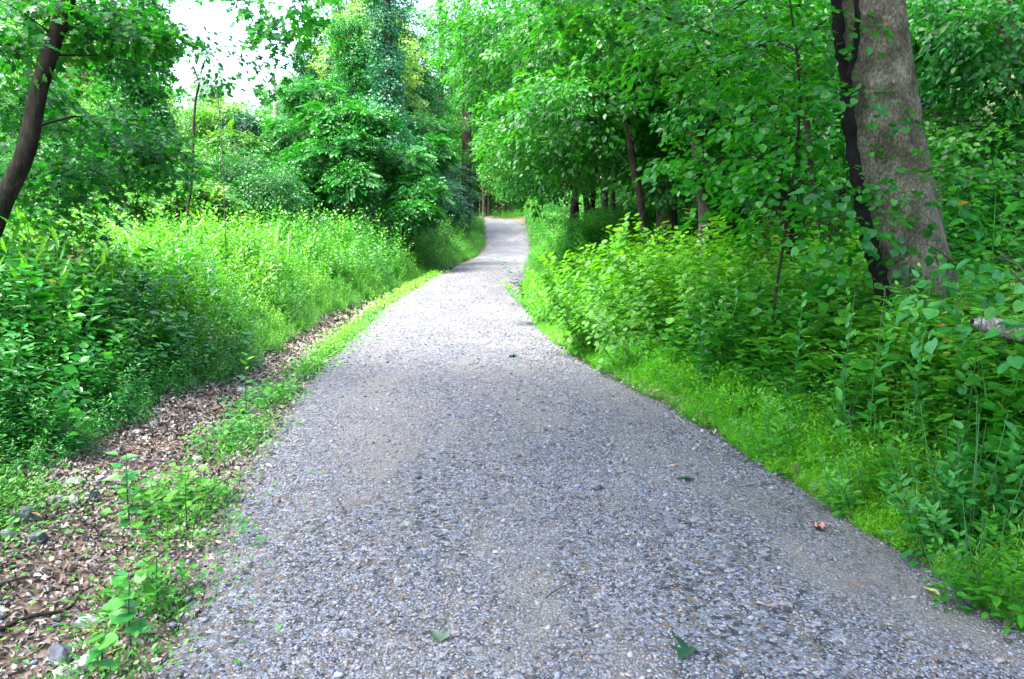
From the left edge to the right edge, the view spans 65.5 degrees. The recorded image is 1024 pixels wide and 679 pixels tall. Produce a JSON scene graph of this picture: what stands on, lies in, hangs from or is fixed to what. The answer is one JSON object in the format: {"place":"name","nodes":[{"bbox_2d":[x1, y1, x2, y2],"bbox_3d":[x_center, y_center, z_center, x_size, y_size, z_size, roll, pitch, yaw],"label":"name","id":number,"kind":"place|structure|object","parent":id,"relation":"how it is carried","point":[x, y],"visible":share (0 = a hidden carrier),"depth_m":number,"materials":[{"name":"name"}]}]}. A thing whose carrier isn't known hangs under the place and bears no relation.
{"place":"outdoors","nodes":[
{"label":"outdoors","id":0,"kind":"place"},
{"bbox_2d":[0,217,263,485],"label":"nettle bank","id":1,"kind":"structure","parent":0,"point":[15,409],"depth_m":6.61,"materials":[{"name":"green plant"}]},
{"bbox_2d":[0,0,600,213],"label":"sky","id":2,"kind":"structure","parent":0,"point":[212,16],"materials":[{"name":"white"}]},
{"bbox_2d":[0,75,1020,678],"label":"ground","id":3,"kind":"structure","parent":0,"point":[34,607],"depth_m":4.10,"materials":[{"name":"soil"}]},
{"bbox_2d":[7,506,34,523],"bbox_3d":[-2.656,0.959,4.319,0.141,0.130,0.094,-16,52,-37],"label":"rock","id":4,"kind":"object","parent":3,"relation":"on","point":[23,511],"visible":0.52,"depth_m":4.28,"materials":[{"name":"grey stone"}]},
{"bbox_2d":[0,79,94,173],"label":"woodland tree","id":5,"kind":"object","parent":3,"relation":"on","point":[59,140],"visible":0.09,"depth_m":25.47,"materials":[{"name":"green plant"}]},
{"bbox_2d":[0,133,97,215],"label":"understory bush","id":6,"kind":"object","parent":3,"relation":"on","point":[42,151],"visible":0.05,"depth_m":20.98,"materials":[{"name":"green plant"}]},
{"bbox_2d":[45,642,76,667],"bbox_3d":[-1.801,1.271,3.183,0.103,0.112,0.153,-21,28,-38],"label":"rock","id":7,"kind":"object","parent":3,"relation":"on","point":[57,651],"visible":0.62,"depth_m":3.15,"materials":[{"name":"grey stone"}]},
{"bbox_2d":[10,4,114,126],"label":"clearing tree","id":8,"kind":"object","parent":3,"relation":"on","point":[84,78],"visible":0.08,"depth_m":48.83,"materials":[{"name":"green plant"}]},
{"bbox_2d":[0,450,131,639],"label":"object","id":9,"kind":"object","parent":3,"relation":"on","point":[11,481],"visible":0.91,"depth_m":4.49,"materials":[{"name":"green plant"}]},
{"bbox_2d":[62,95,129,176],"bbox_3d":[-14.325,-5.628,27.582,2.847,5.207,3.128,0,8,-2],"label":"woodland tree","id":10,"kind":"object","parent":3,"relation":"on","point":[93,109],"visible":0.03,"depth_m":26.66,"materials":[{"name":"green plant"}]},
{"bbox_2d":[83,632,119,678],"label":"seedling","id":11,"kind":"object","parent":3,"relation":"on","point":[103,647],"visible":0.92,"depth_m":2.93,"materials":[{"name":"green plant"}]},
{"bbox_2d":[101,451,144,528],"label":"small plant","id":12,"kind":"object","parent":3,"relation":"on","point":[135,509],"visible":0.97,"depth_m":4.46,"materials":[{"name":"green plant"}]},
{"bbox_2d":[102,570,150,646],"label":"seedling","id":13,"kind":"object","parent":3,"relation":"on","point":[120,616],"visible":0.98,"depth_m":3.14,"materials":[{"name":"green plant"}]},
{"bbox_2d":[83,0,184,168],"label":"ivy covered tree","id":14,"kind":"object","parent":3,"relation":"on","point":[138,97],"visible":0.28,"depth_m":19.72,"materials":[{"name":"green plant"}]},
{"bbox_2d":[139,554,170,603],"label":"seedling","id":15,"kind":"object","parent":3,"relation":"on","point":[157,579],"visible":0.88,"depth_m":3.38,"materials":[{"name":"green plant"}]},
{"bbox_2d":[62,158,254,231],"bbox_3d":[-7.464,-2.842,17.583,3.829,2.968,5.275,0,8,0],"label":"sumac","id":16,"kind":"object","parent":3,"relation":"on","point":[174,201],"visible":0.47,"depth_m":16.38,"materials":[{"name":"green plant"}]},
{"bbox_2d":[0,0,343,272],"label":"leaning maple","id":17,"kind":"object","parent":3,"relation":"on","point":[17,174],"visible":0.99,"depth_m":7.48,"materials":[{"name":"green plant"}]},
{"bbox_2d":[147,472,214,534],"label":"small plant","id":18,"kind":"object","parent":3,"relation":"on","point":[194,499],"visible":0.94,"depth_m":4.33,"materials":[{"name":"green plant"}]},
{"bbox_2d":[0,307,384,678],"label":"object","id":19,"kind":"structure","parent":3,"relation":"on","point":[171,625],"depth_m":4.23,"materials":[{"name":"plant"}]},
{"bbox_2d":[186,66,199,237],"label":"dead sapling","id":20,"kind":"object","parent":3,"relation":"on","point":[192,152],"visible":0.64,"depth_m":13.98,"materials":[{"name":"wood"}]},
{"bbox_2d":[0,182,392,445],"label":"goldenrod bank","id":21,"kind":"structure","parent":3,"relation":"on","point":[287,304],"depth_m":11.23,"materials":[{"name":"green plant"}]},
{"bbox_2d":[4,310,400,678],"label":"weeds","id":22,"kind":"object","parent":3,"relation":"on","point":[141,495],"visible":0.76,"depth_m":4.46,"materials":[{"name":"green plant"}]},
{"bbox_2d":[171,72,235,151],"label":"clearing tree","id":23,"kind":"object","parent":3,"relation":"on","point":[206,91],"visible":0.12,"depth_m":41.93,"materials":[{"name":"green plant"}]},
{"bbox_2d":[158,21,265,270],"bbox_3d":[-4.588,-2.534,12.297,1.310,4.475,1.692,5,10,30],"label":"leafy twig tree","id":24,"kind":"object","parent":3,"relation":"on","point":[216,82],"visible":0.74,"depth_m":12.21,"materials":[{"name":"green plant"}]},
{"bbox_2d":[183,94,250,163],"bbox_3d":[-14.364,-8.475,39.576,4.330,7.296,5.130,-1,8,-9],"label":"clearing tree","id":25,"kind":"object","parent":3,"relation":"on","point":[206,107],"visible":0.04,"depth_m":39.01,"materials":[{"name":"green plant"}]},
{"bbox_2d":[173,100,278,205],"bbox_3d":[-9.303,-5.417,26.177,4.140,5.486,8.697,-4,9,-28],"label":"sumac","id":26,"kind":"object","parent":3,"relation":"on","point":[204,127],"visible":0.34,"depth_m":27.16,"materials":[{"name":"green plant"}]},
{"bbox_2d":[217,107,279,165],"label":"ivy covered tree","id":27,"kind":"object","parent":3,"relation":"on","point":[248,124],"visible":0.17,"depth_m":27.69,"materials":[{"name":"green plant"}]},
{"bbox_2d":[204,144,307,229],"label":"understory bush","id":28,"kind":"object","parent":3,"relation":"on","point":[244,166],"visible":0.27,"depth_m":20.46,"materials":[{"name":"green plant"}]},
{"bbox_2d":[226,162,326,246],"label":"understory bush","id":29,"kind":"object","parent":3,"relation":"on","point":[282,195],"visible":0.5,"depth_m":19.68,"materials":[{"name":"green plant"}]},
{"bbox_2d":[256,72,304,136],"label":"clearing tree","id":30,"kind":"object","parent":3,"relation":"on","point":[264,91],"visible":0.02,"depth_m":50.34,"materials":[{"name":"green plant"}]},
{"bbox_2d":[263,136,331,217],"bbox_3d":[-8.757,-5.434,28.595,4.027,4.861,8.604,-3,9,-18],"label":"sumac","id":31,"kind":"object","parent":3,"relation":"on","point":[318,201],"visible":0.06,"depth_m":25.75,"materials":[{"name":"green plant"}]},
{"bbox_2d":[278,35,339,145],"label":"woodland tree","id":32,"kind":"object","parent":3,"relation":"on","point":[302,70],"visible":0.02,"depth_m":48.35,"materials":[{"name":"green plant"}]},
{"bbox_2d":[294,194,359,231],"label":"understory bush","id":33,"kind":"object","parent":3,"relation":"on","point":[338,205],"visible":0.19,"depth_m":25.82,"materials":[{"name":"green plant"}]},
{"bbox_2d":[258,73,404,216],"bbox_3d":[-6.115,-5.771,26.229,5.223,6.354,4.952,2,8,13],"label":"sumac","id":34,"kind":"object","parent":3,"relation":"on","point":[348,142],"visible":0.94,"depth_m":25.26,"materials":[{"name":"green plant"}]},
{"bbox_2d":[295,0,369,92],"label":"clearing tree","id":35,"kind":"object","parent":3,"relation":"on","point":[334,10],"visible":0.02,"depth_m":49.45,"materials":[{"name":"green plant"}]},
{"bbox_2d":[205,188,485,298],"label":"mugwort bank","id":36,"kind":"structure","parent":3,"relation":"on","point":[392,257],"depth_m":23.22,"materials":[{"name":"green plant"}]},
{"bbox_2d":[239,269,451,380],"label":"edge grass","id":37,"kind":"structure","parent":3,"relation":"on","point":[381,304],"depth_m":13.94,"materials":[{"name":"green plant"}]},
{"bbox_2d":[324,11,378,219],"bbox_3d":[-5.852,-7.718,29.716,2.809,9.199,3.079,0,8,0],"label":"ivy covered tree","id":38,"kind":"object","parent":3,"relation":"on","point":[348,46],"visible":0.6,"depth_m":29.62,"materials":[{"name":"green plant"}]},
{"bbox_2d":[321,43,419,149],"bbox_3d":[-7.242,-9.642,38.966,6.155,10.118,6.390,-4,9,-28],"label":"woodland tree","id":39,"kind":"object","parent":3,"relation":"on","point":[329,60],"visible":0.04,"depth_m":37.74,"materials":[{"name":"green plant"}]},
{"bbox_2d":[304,0,443,202],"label":"clearing tree","id":40,"kind":"object","parent":3,"relation":"on","point":[407,75],"visible":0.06,"depth_m":39.35,"materials":[{"name":"green plant"}]},
{"bbox_2d":[347,0,427,239],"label":"ivy covered tree","id":41,"kind":"object","parent":3,"relation":"on","point":[386,84],"visible":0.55,"depth_m":29.12,"materials":[{"name":"green plant"}]},
{"bbox_2d":[340,0,455,153],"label":"woodland tree","id":42,"kind":"object","parent":3,"relation":"on","point":[431,109],"visible":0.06,"depth_m":44.93,"materials":[{"name":"green plant"}]},
{"bbox_2d":[372,109,459,252],"bbox_3d":[-3.465,-5.600,28.730,3.282,6.080,7.953,0,8,0],"label":"sumac","id":43,"kind":"object","parent":3,"relation":"on","point":[418,205],"visible":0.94,"depth_m":26.66,"materials":[{"name":"green plant"}]},
{"bbox_2d":[363,159,391,225],"bbox_3d":[-4.370,-5.119,27.292,1.506,2.471,0.907,0,8,0],"label":"vine tangle","id":44,"kind":"object","parent":43,"relation":"hanging from","point":[373,211],"visible":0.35,"depth_m":27.25,"materials":[{"name":"green plant"}]},
{"bbox_2d":[412,11,461,124],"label":"tree","id":45,"kind":"object","parent":3,"relation":"on","point":[441,97],"visible":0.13,"depth_m":53.59,"materials":[{"name":"green plant"}]},
{"bbox_2d":[432,174,469,233],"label":"understory bush","id":46,"kind":"object","parent":3,"relation":"on","point":[454,208],"visible":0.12,"depth_m":43.13,"materials":[{"name":"green plant"}]},
{"bbox_2d":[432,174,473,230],"bbox_3d":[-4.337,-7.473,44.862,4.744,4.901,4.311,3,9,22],"label":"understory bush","id":47,"kind":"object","parent":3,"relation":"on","point":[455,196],"visible":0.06,"depth_m":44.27,"materials":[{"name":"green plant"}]},
{"bbox_2d":[441,161,484,219],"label":"understory bush","id":48,"kind":"object","parent":3,"relation":"on","point":[464,174],"visible":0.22,"depth_m":50.94,"materials":[{"name":"green plant"}]},
{"bbox_2d":[437,0,490,234],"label":"ivy covered tree","id":49,"kind":"object","parent":3,"relation":"on","point":[466,125],"visible":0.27,"depth_m":52.22,"materials":[{"name":"green plant"}]},
{"bbox_2d":[444,87,493,180],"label":"woodland tree","id":50,"kind":"object","parent":3,"relation":"on","point":[455,107],"visible":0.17,"depth_m":74.30,"materials":[{"name":"green plant"}]},
{"bbox_2d":[457,86,516,215],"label":"woodland tree","id":51,"kind":"object","parent":3,"relation":"on","point":[478,195],"visible":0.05,"depth_m":78.14,"materials":[{"name":"green plant"}]},
{"bbox_2d":[0,0,1012,215],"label":"distant wood","id":52,"kind":"object","parent":3,"relation":"on","point":[256,110],"depth_m":82.55,"materials":[{"name":"green plant"}]},
{"bbox_2d":[476,69,537,214],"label":"woodland tree","id":53,"kind":"object","parent":3,"relation":"on","point":[493,184],"visible":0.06,"depth_m":69.92,"materials":[{"name":"green plant"}]},
{"bbox_2d":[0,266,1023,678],"bbox_3d":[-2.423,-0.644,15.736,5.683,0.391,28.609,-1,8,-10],"label":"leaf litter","id":54,"kind":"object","parent":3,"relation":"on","point":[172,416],"visible":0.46,"depth_m":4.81,"materials":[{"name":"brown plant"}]},
{"bbox_2d":[0,590,82,632],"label":"stick","id":55,"kind":"object","parent":54,"relation":"on","point":[24,618],"visible":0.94,"depth_m":3.43,"materials":[{"name":"brown wood"}]},
{"bbox_2d":[0,229,1023,489],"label":"broad leaved weeds","id":56,"kind":"object","parent":3,"relation":"on","point":[806,333],"visible":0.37,"depth_m":6.38,"materials":[{"name":"green plant"}]},
{"bbox_2d":[456,4,608,240],"bbox_3d":[1.286,-6.327,21.743,5.177,9.366,6.606,-6,10,-37],"label":"woodland tree","id":57,"kind":"object","parent":3,"relation":"on","point":[573,207],"visible":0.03,"depth_m":23.12,"materials":[{"name":"green plant"}]},
{"bbox_2d":[518,195,546,247],"bbox_3d":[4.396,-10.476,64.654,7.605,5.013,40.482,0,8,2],"label":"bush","id":58,"kind":"object","parent":3,"relation":"on","point":[533,226],"visible":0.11,"depth_m":52.19,"materials":[{"name":"green plant"}]},
{"bbox_2d":[530,190,571,244],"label":"understory bush","id":59,"kind":"object","parent":3,"relation":"on","point":[554,207],"visible":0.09,"depth_m":39.01,"materials":[{"name":"green plant"}]},
{"bbox_2d":[521,238,594,304],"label":"path side weeds","id":60,"kind":"object","parent":3,"relation":"on","point":[536,264],"visible":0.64,"depth_m":22.25,"materials":[{"name":"green plant"}]},
{"bbox_2d":[497,252,630,330],"bbox_3d":[0.929,-0.765,12.468,2.141,1.142,2.565,-4,9,-27],"label":"knotweed shrub","id":61,"kind":"object","parent":3,"relation":"on","point":[542,301],"visible":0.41,"depth_m":12.33,"materials":[{"name":"green plant"}]},
{"bbox_2d":[548,191,596,235],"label":"understory bush","id":62,"kind":"object","parent":3,"relation":"on","point":[565,208],"visible":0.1,"depth_m":35.90,"materials":[{"name":"green plant"}]},
{"bbox_2d":[542,212,617,278],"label":"understory bush","id":63,"kind":"object","parent":3,"relation":"on","point":[572,231],"visible":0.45,"depth_m":18.12,"materials":[{"name":"green plant"}]},
{"bbox_2d":[562,201,636,255],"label":"understory bush","id":64,"kind":"object","parent":3,"relation":"on","point":[620,209],"visible":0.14,"depth_m":20.97,"materials":[{"name":"green plant"}]},
{"bbox_2d":[468,0,732,288],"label":"slim maple","id":65,"kind":"object","parent":3,"relation":"on","point":[542,141],"visible":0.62,"depth_m":14.17,"materials":[{"name":"green plant"}]},
{"bbox_2d":[408,0,814,263],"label":"tall maple","id":66,"kind":"object","parent":3,"relation":"on","point":[473,80],"visible":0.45,"depth_m":18.02,"materials":[{"name":"green plant"}]},
{"bbox_2d":[578,157,693,217],"bbox_3d":[5.033,-8.989,29.075,5.732,12.117,5.462,-7,12,-34],"label":"woodland tree","id":67,"kind":"object","parent":3,"relation":"on","point":[631,209],"visible":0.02,"depth_m":29.78,"materials":[{"name":"green plant"}]},
{"bbox_2d":[532,212,752,370],"bbox_3d":[1.528,-0.631,9.627,2.338,1.814,3.590,-2,9,-16],"label":"knotweed shrub","id":68,"kind":"object","parent":3,"relation":"on","point":[634,304],"visible":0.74,"depth_m":9.39,"materials":[{"name":"green plant"}]},
{"bbox_2d":[496,0,840,270],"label":"arching sapling","id":69,"kind":"object","parent":3,"relation":"on","point":[562,17],"visible":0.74,"depth_m":8.71,"materials":[{"name":"green plant"}]},
{"bbox_2d":[578,208,771,323],"bbox_3d":[2.591,-1.098,11.942,3.197,1.731,3.906,0,8,0],"label":"knotweed shrub","id":70,"kind":"object","parent":3,"relation":"on","point":[692,210],"visible":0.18,"depth_m":11.76,"materials":[{"name":"green plant"}]},
{"bbox_2d":[549,0,836,273],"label":"slim maple","id":71,"kind":"object","parent":3,"relation":"on","point":[703,207],"visible":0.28,"depth_m":11.10,"materials":[{"name":"green plant"}]},
{"bbox_2d":[689,291,713,384],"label":"tall weed","id":72,"kind":"object","parent":3,"relation":"on","point":[700,343],"visible":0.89,"depth_m":7.26,"materials":[{"name":"green plant"}]},
{"bbox_2d":[600,1,836,252],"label":"woodland tree","id":73,"kind":"object","parent":3,"relation":"on","point":[741,208],"visible":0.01,"depth_m":15.57,"materials":[{"name":"green plant"}]},
{"bbox_2d":[633,210,871,337],"bbox_3d":[2.966,-0.662,9.167,2.836,1.655,3.170,5,10,32],"label":"knotweed shrub","id":74,"kind":"object","parent":3,"relation":"on","point":[731,271],"visible":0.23,"depth_m":8.90,"materials":[{"name":"green plant"}]},
{"bbox_2d":[608,0,914,341],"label":"broadleaf sapling","id":75,"kind":"object","parent":3,"relation":"on","point":[751,171],"visible":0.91,"depth_m":6.74,"materials":[{"name":"green plant"}]},
{"bbox_2d":[587,0,939,280],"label":"twin trunk tree","id":76,"kind":"object","parent":3,"relation":"on","point":[814,126],"visible":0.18,"depth_m":11.14,"materials":[{"name":"green plant"}]},
{"bbox_2d":[519,268,1023,632],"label":"stilt grass","id":77,"kind":"structure","parent":3,"relation":"on","point":[807,465],"depth_m":5.38,"materials":[{"name":"green plant"}]},
{"bbox_2d":[532,188,1022,342],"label":"understory","id":78,"kind":"object","parent":3,"relation":"on","point":[551,238],"visible":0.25,"depth_m":12.04,"materials":[{"name":"green plant"}]},
{"bbox_2d":[779,289,809,412],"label":"tall weed","id":79,"kind":"object","parent":3,"relation":"on","point":[795,353],"visible":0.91,"depth_m":5.84,"materials":[{"name":"green plant"}]},
{"bbox_2d":[728,377,866,465],"bbox_3d":[2.006,0.537,5.356,0.756,0.630,0.851,-7,11,-41],"label":"leafy clump","id":80,"kind":"object","parent":3,"relation":"on","point":[768,436],"visible":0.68,"depth_m":5.30,"materials":[{"name":"green plant"}]},
{"bbox_2d":[635,246,1023,586],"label":"weed bank","id":81,"kind":"structure","parent":3,"relation":"on","point":[746,316],"depth_m":5.86,"materials":[{"name":"green plant"}]},
{"bbox_2d":[656,76,1020,249],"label":"hillside undergrowth","id":82,"kind":"object","parent":3,"relation":"on","point":[979,122],"visible":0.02,"depth_m":31.89,"materials":[{"name":"green plant"}]},
{"bbox_2d":[826,287,861,438],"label":"tall weed","id":83,"kind":"object","parent":3,"relation":"on","point":[840,394],"visible":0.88,"depth_m":5.12,"materials":[{"name":"green plant"}]},
{"bbox_2d":[784,0,929,268],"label":"twin trunk tree","id":84,"kind":"object","parent":3,"relation":"on","point":[792,230],"visible":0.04,"depth_m":12.80,"materials":[{"name":"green plant"}]},
{"bbox_2d":[855,280,904,458],"bbox_3d":[2.229,0.263,4.885,0.238,1.247,0.222,6,10,36],"label":"tall weed","id":85,"kind":"object","parent":3,"relation":"on","point":[871,406],"visible":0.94,"depth_m":4.88,"materials":[{"name":"green plant"}]},
{"bbox_2d":[809,9,953,135],"bbox_3d":[12.341,-9.624,26.909,5.912,9.360,5.694,3,8,40],"label":"woodland tree","id":86,"kind":"object","parent":3,"relation":"on","point":[922,100],"depth_m":25.78,"materials":[{"name":"green plant"}]},
{"bbox_2d":[809,393,967,519],"bbox_3d":[2.134,0.628,4.523,0.915,0.675,0.750,0,8,0],"label":"leafy clump","id":87,"kind":"object","parent":3,"relation":"on","point":[843,483],"visible":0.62,"depth_m":4.41,"materials":[{"name":"green plant"}]},
{"bbox_2d":[787,76,996,321],"bbox_3d":[2.640,-0.630,5.579,1.360,2.575,1.297,3,9,20],"label":"leafy sprig","id":88,"kind":"object","parent":3,"relation":"on","point":[865,244],"visible":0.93,"depth_m":5.42,"materials":[{"name":"green plant"}]},
{"bbox_2d":[814,0,991,240],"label":"woodland tree","id":89,"kind":"object","parent":3,"relation":"on","point":[841,192],"visible":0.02,"depth_m":19.35,"materials":[{"name":"green plant"}]},
{"bbox_2d":[842,0,964,322],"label":"leaning trunk tree","id":90,"kind":"object","parent":3,"relation":"on","point":[893,69],"visible":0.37,"depth_m":6.06,"materials":[{"name":"grey plant"}]},
{"bbox_2d":[830,0,893,314],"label":"climbing vine","id":91,"kind":"object","parent":90,"relation":"attached to","point":[849,127],"visible":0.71,"depth_m":6.08,"materials":[{"name":"brown plant"}]},
{"bbox_2d":[891,262,934,450],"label":"tall weed","id":92,"kind":"object","parent":3,"relation":"on","point":[915,389],"visible":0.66,"depth_m":4.72,"materials":[{"name":"green plant"}]},
{"bbox_2d":[836,114,1023,292],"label":"bank thicket","id":93,"kind":"object","parent":3,"relation":"on","point":[964,236],"visible":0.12,"depth_m":7.92,"materials":[{"name":"green plant"}]},
{"bbox_2d":[862,66,1023,291],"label":"understory tree","id":94,"kind":"object","parent":3,"relation":"on","point":[957,145],"visible":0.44,"depth_m":8.64,"materials":[{"name":"green plant"}]},
{"bbox_2d":[877,396,1023,570],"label":"leafy clump","id":95,"kind":"object","parent":3,"relation":"on","point":[958,493],"visible":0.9,"depth_m":3.79,"materials":[{"name":"green plant"}]},
{"bbox_2d":[889,201,1023,374],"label":"leafy sprig","id":96,"kind":"object","parent":3,"relation":"on","point":[930,347],"visible":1,"depth_m":3.84,"materials":[{"name":"green plant"}]},
{"bbox_2d":[942,282,986,467],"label":"tall weed","id":97,"kind":"object","parent":3,"relation":"on","point":[961,389],"visible":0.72,"depth_m":4.27,"materials":[{"name":"green plant"}]},
{"bbox_2d":[906,0,1023,160],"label":"understory tree","id":98,"kind":"object","parent":3,"relation":"on","point":[963,53],"visible":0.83,"depth_m":9.18,"materials":[{"name":"green plant"}]},
{"bbox_2d":[919,499,1023,633],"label":"leafy clump","id":99,"kind":"object","parent":3,"relation":"on","point":[979,599],"visible":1,"depth_m":3.29,"materials":[{"name":"green plant"}]},
{"bbox_2d":[970,317,1023,342],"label":"fallen log","id":100,"kind":"object","parent":3,"relation":"on","point":[987,326],"visible":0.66,"depth_m":4.47,"materials":[{"name":"grey wood"}]},
{"bbox_2d":[992,0,1023,85],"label":"pale leaning tree","id":101,"kind":"object","parent":3,"relation":"on","point":[1012,22],"visible":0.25,"depth_m":9.32,"materials":[{"name":"green plant"}]},
{"bbox_2d":[139,219,1023,678],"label":"path","id":102,"kind":"structure","parent":0,"point":[508,247],"depth_m":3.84,"materials":[{"name":"grey gravel"}]},
{"bbox_2d":[162,281,955,675],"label":"leaf scraps","id":103,"kind":"object","parent":102,"relation":"on","point":[606,525],"visible":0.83,"depth_m":3.55,"materials":[{"name":"plant"}]},
{"bbox_2d":[670,635,704,659],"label":"fallen leaf","id":104,"kind":"object","parent":102,"relation":"on","point":[685,650],"visible":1,"depth_m":2.91,"materials":[{"name":"green plant"}]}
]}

